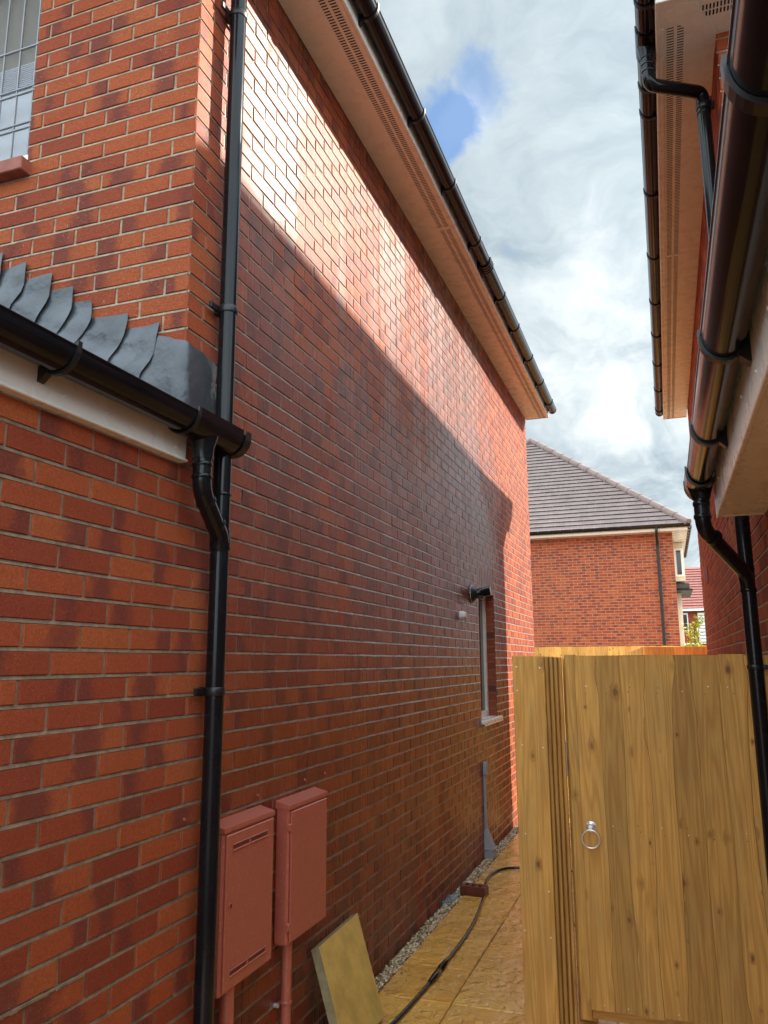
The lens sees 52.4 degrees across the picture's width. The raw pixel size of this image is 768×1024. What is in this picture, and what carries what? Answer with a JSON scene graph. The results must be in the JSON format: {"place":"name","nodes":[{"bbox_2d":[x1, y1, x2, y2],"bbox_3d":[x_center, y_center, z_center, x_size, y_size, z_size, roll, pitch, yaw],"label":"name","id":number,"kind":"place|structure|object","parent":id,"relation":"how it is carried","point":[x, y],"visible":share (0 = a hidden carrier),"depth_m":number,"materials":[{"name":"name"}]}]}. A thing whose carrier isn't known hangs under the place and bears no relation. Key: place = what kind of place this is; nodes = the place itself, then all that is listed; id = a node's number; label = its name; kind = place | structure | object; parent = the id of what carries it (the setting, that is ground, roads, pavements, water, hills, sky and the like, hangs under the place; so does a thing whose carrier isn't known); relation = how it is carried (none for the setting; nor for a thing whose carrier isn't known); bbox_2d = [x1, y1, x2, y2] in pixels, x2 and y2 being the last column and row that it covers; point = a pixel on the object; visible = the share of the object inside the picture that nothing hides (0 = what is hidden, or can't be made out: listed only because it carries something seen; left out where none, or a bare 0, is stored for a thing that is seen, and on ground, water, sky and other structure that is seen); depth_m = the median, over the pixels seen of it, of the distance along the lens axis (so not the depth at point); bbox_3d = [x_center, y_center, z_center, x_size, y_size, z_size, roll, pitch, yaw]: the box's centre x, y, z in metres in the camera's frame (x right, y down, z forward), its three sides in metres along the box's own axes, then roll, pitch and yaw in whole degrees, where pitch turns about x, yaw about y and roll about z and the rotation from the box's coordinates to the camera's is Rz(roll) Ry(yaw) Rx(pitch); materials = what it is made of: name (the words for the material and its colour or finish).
{"place":"outdoors","nodes":[
{"label":"outdoors","id":0,"kind":"place"},
{"bbox_2d":[378,739,567,975],"bbox_3d":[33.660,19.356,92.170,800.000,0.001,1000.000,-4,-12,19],"label":"ground","id":1,"kind":"structure","parent":0,"point":[497,846],"depth_m":6.09,"materials":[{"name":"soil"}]},
{"bbox_2d":[0,0,555,1023],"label":"brick house","id":2,"kind":"structure","parent":1,"relation":"on","point":[274,394],"depth_m":3.34,"materials":[{"name":"brick"}]},
{"bbox_2d":[0,0,41,183],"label":"window","id":3,"kind":"structure","parent":2,"relation":"in","point":[19,19],"depth_m":3.69,"materials":[{"name":"white plastic"}]},
{"bbox_2d":[219,986,234,1023],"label":"conduit","id":4,"kind":"object","parent":2,"relation":"attached to","point":[226,1009],"visible":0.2,"depth_m":2.80,"materials":[{"name":"paint"}]},
{"bbox_2d":[214,805,274,998],"bbox_3d":[-0.537,1.454,2.965,0.078,0.582,0.393,-4,-12,19],"label":"meter box","id":5,"kind":"object","parent":2,"relation":"attached to","point":[244,921],"visible":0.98,"depth_m":2.92,"materials":[{"name":"paint"}]},
{"bbox_2d":[221,818,273,994],"bbox_3d":[-0.506,1.468,2.953,0.014,0.526,0.363,-4,-12,19],"label":"door","id":6,"kind":"structure","parent":5,"relation":"in","point":[247,922],"depth_m":2.93,"materials":[{"name":"paint"}]},
{"bbox_2d":[273,942,291,1023],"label":"conduit","id":7,"kind":"object","parent":2,"relation":"attached to","point":[285,1002],"visible":0.89,"depth_m":3.23,"materials":[{"name":"paint"}]},
{"bbox_2d":[274,787,327,946],"bbox_3d":[-0.361,1.548,3.455,0.074,0.572,0.401,-4,-12,19],"label":"meter box","id":8,"kind":"object","parent":2,"relation":"attached to","point":[300,867],"visible":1,"depth_m":3.36,"materials":[{"name":"paint"}]},
{"bbox_2d":[286,798,326,942],"bbox_3d":[-0.335,1.560,3.436,0.015,0.516,0.388,-4,-12,19],"label":"door","id":9,"kind":"structure","parent":8,"relation":"in","point":[307,828],"depth_m":3.42,"materials":[{"name":"paint"}]},
{"bbox_2d":[459,611,466,619],"bbox_3d":[0.662,0.866,6.545,0.055,0.072,0.072,-4,-12,19],"label":"vent cap","id":10,"kind":"object","parent":2,"relation":"attached to","point":[462,615],"visible":1,"depth_m":6.52,"materials":[{"name":"grey plastic"}]},
{"bbox_2d":[469,584,490,602],"bbox_3d":[0.863,0.726,6.964,0.177,0.166,0.166,-4,-12,19],"label":"security light","id":11,"kind":"object","parent":2,"relation":"attached to","point":[478,593],"visible":1,"depth_m":6.94,"materials":[{"name":"black plastic"}]},
{"bbox_2d":[483,762,496,858],"bbox_3d":[0.933,2.628,6.900,0.090,0.800,0.111,-4,-12,19],"label":"cable conduit","id":12,"kind":"object","parent":2,"relation":"attached to","point":[490,847],"visible":1,"depth_m":6.84,"materials":[{"name":"grey plastic"}]},
{"bbox_2d":[478,598,502,725],"bbox_3d":[0.956,1.391,7.511,0.190,1.240,0.770,-4,-12,19],"label":"window","id":13,"kind":"structure","parent":2,"relation":"in","point":[482,603],"depth_m":7.73,"materials":[{"name":"white plastic"}]},
{"bbox_2d":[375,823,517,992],"bbox_3d":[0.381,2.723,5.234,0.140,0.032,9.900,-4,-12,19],"label":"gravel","id":14,"kind":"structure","parent":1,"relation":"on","point":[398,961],"depth_m":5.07,"materials":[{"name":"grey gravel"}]},
{"bbox_2d":[442,889,459,908],"bbox_3d":[0.516,2.760,5.631,0.088,0.051,0.537,-7,-13,31],"label":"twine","id":15,"kind":"object","parent":14,"relation":"on","point":[450,898],"visible":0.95,"depth_m":5.53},
{"bbox_2d":[526,438,692,646],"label":"brick house","id":16,"kind":"structure","parent":1,"relation":"on","point":[614,581],"depth_m":20.93,"materials":[{"name":"red brick"}]},
{"bbox_2d":[534,645,705,738],"bbox_3d":[5.612,3.911,16.877,7.912,2.008,0.020,-4,-12,19],"label":"fence","id":17,"kind":"object","parent":1,"relation":"on","point":[561,652],"visible":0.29,"depth_m":17.42,"materials":[{"name":"brown wood"}]},
{"bbox_2d":[682,567,706,645],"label":"brick house","id":18,"kind":"structure","parent":1,"relation":"on","point":[693,580],"depth_m":48.19,"materials":[{"name":"red brick"}]},
{"bbox_2d":[683,613,688,631],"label":"window","id":19,"kind":"structure","parent":18,"relation":"in","point":[685,615],"depth_m":48.09,"materials":[{"name":"white plastic"}]},
{"bbox_2d":[633,0,767,883],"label":"brick house","id":20,"kind":"structure","parent":1,"relation":"on","point":[702,82],"depth_m":3.66,"materials":[{"name":"red brick"}]},
{"bbox_2d":[703,566,707,583],"bbox_3d":[3.340,0.657,8.097,0.034,0.180,0.060,-4,-12,19],"label":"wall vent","id":21,"kind":"object","parent":20,"relation":"attached to","point":[705,574],"depth_m":8.07,"materials":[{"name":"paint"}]},
{"bbox_2d":[378,776,627,1023],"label":"paving","id":22,"kind":"structure","parent":0,"point":[480,979],"depth_m":4.37,"materials":[{"name":"stone"}]},
{"bbox_2d":[311,913,383,1023],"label":"paving slab","id":23,"kind":"object","parent":22,"relation":"on","point":[347,982],"depth_m":3.61,"materials":[{"name":"concrete"}]},
{"bbox_2d":[460,882,488,896],"bbox_3d":[0.664,2.777,5.737,0.190,0.065,0.100,-5,-12,25],"label":"loose brick","id":24,"kind":"object","parent":22,"relation":"on","point":[473,889],"visible":1,"depth_m":5.71,"materials":[{"name":"red brick"}]},
{"bbox_2d":[390,866,571,1023],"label":"hose","id":25,"kind":"object","parent":22,"relation":"on","point":[437,972],"visible":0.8,"depth_m":4.36,"materials":[{"name":"rubber"}]},
{"bbox_2d":[512,656,597,1023],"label":"gate post","id":26,"kind":"object","parent":22,"relation":"on","point":[549,955],"visible":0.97,"depth_m":3.74,"materials":[{"name":"wood"}]},
{"bbox_2d":[564,654,767,1023],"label":"side gate","id":27,"kind":"structure","parent":26,"relation":"attached to","point":[671,888],"depth_m":3.66,"materials":[{"name":"wood"}]},
{"bbox_2d":[644,646,706,654],"bbox_3d":[4.863,2.628,9.827,2.902,1.869,0.020,-4,-12,19],"label":"fence","id":28,"kind":"object","parent":22,"relation":"on","point":[689,650],"visible":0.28,"depth_m":10.33,"materials":[{"name":"orange wood"}]},
{"bbox_2d":[681,613,705,646],"bbox_3d":[5.269,2.946,13.087,0.498,2.473,0.592,-4,-12,19],"label":"young tree","id":29,"kind":"object","parent":22,"relation":"on","point":[691,628],"visible":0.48,"depth_m":13.23,"materials":[{"name":"green plant"}]},
{"bbox_2d":[376,0,700,608],"label":"sky","id":30,"kind":"structure","parent":0,"point":[532,107],"materials":[{"name":"white"}]}
]}

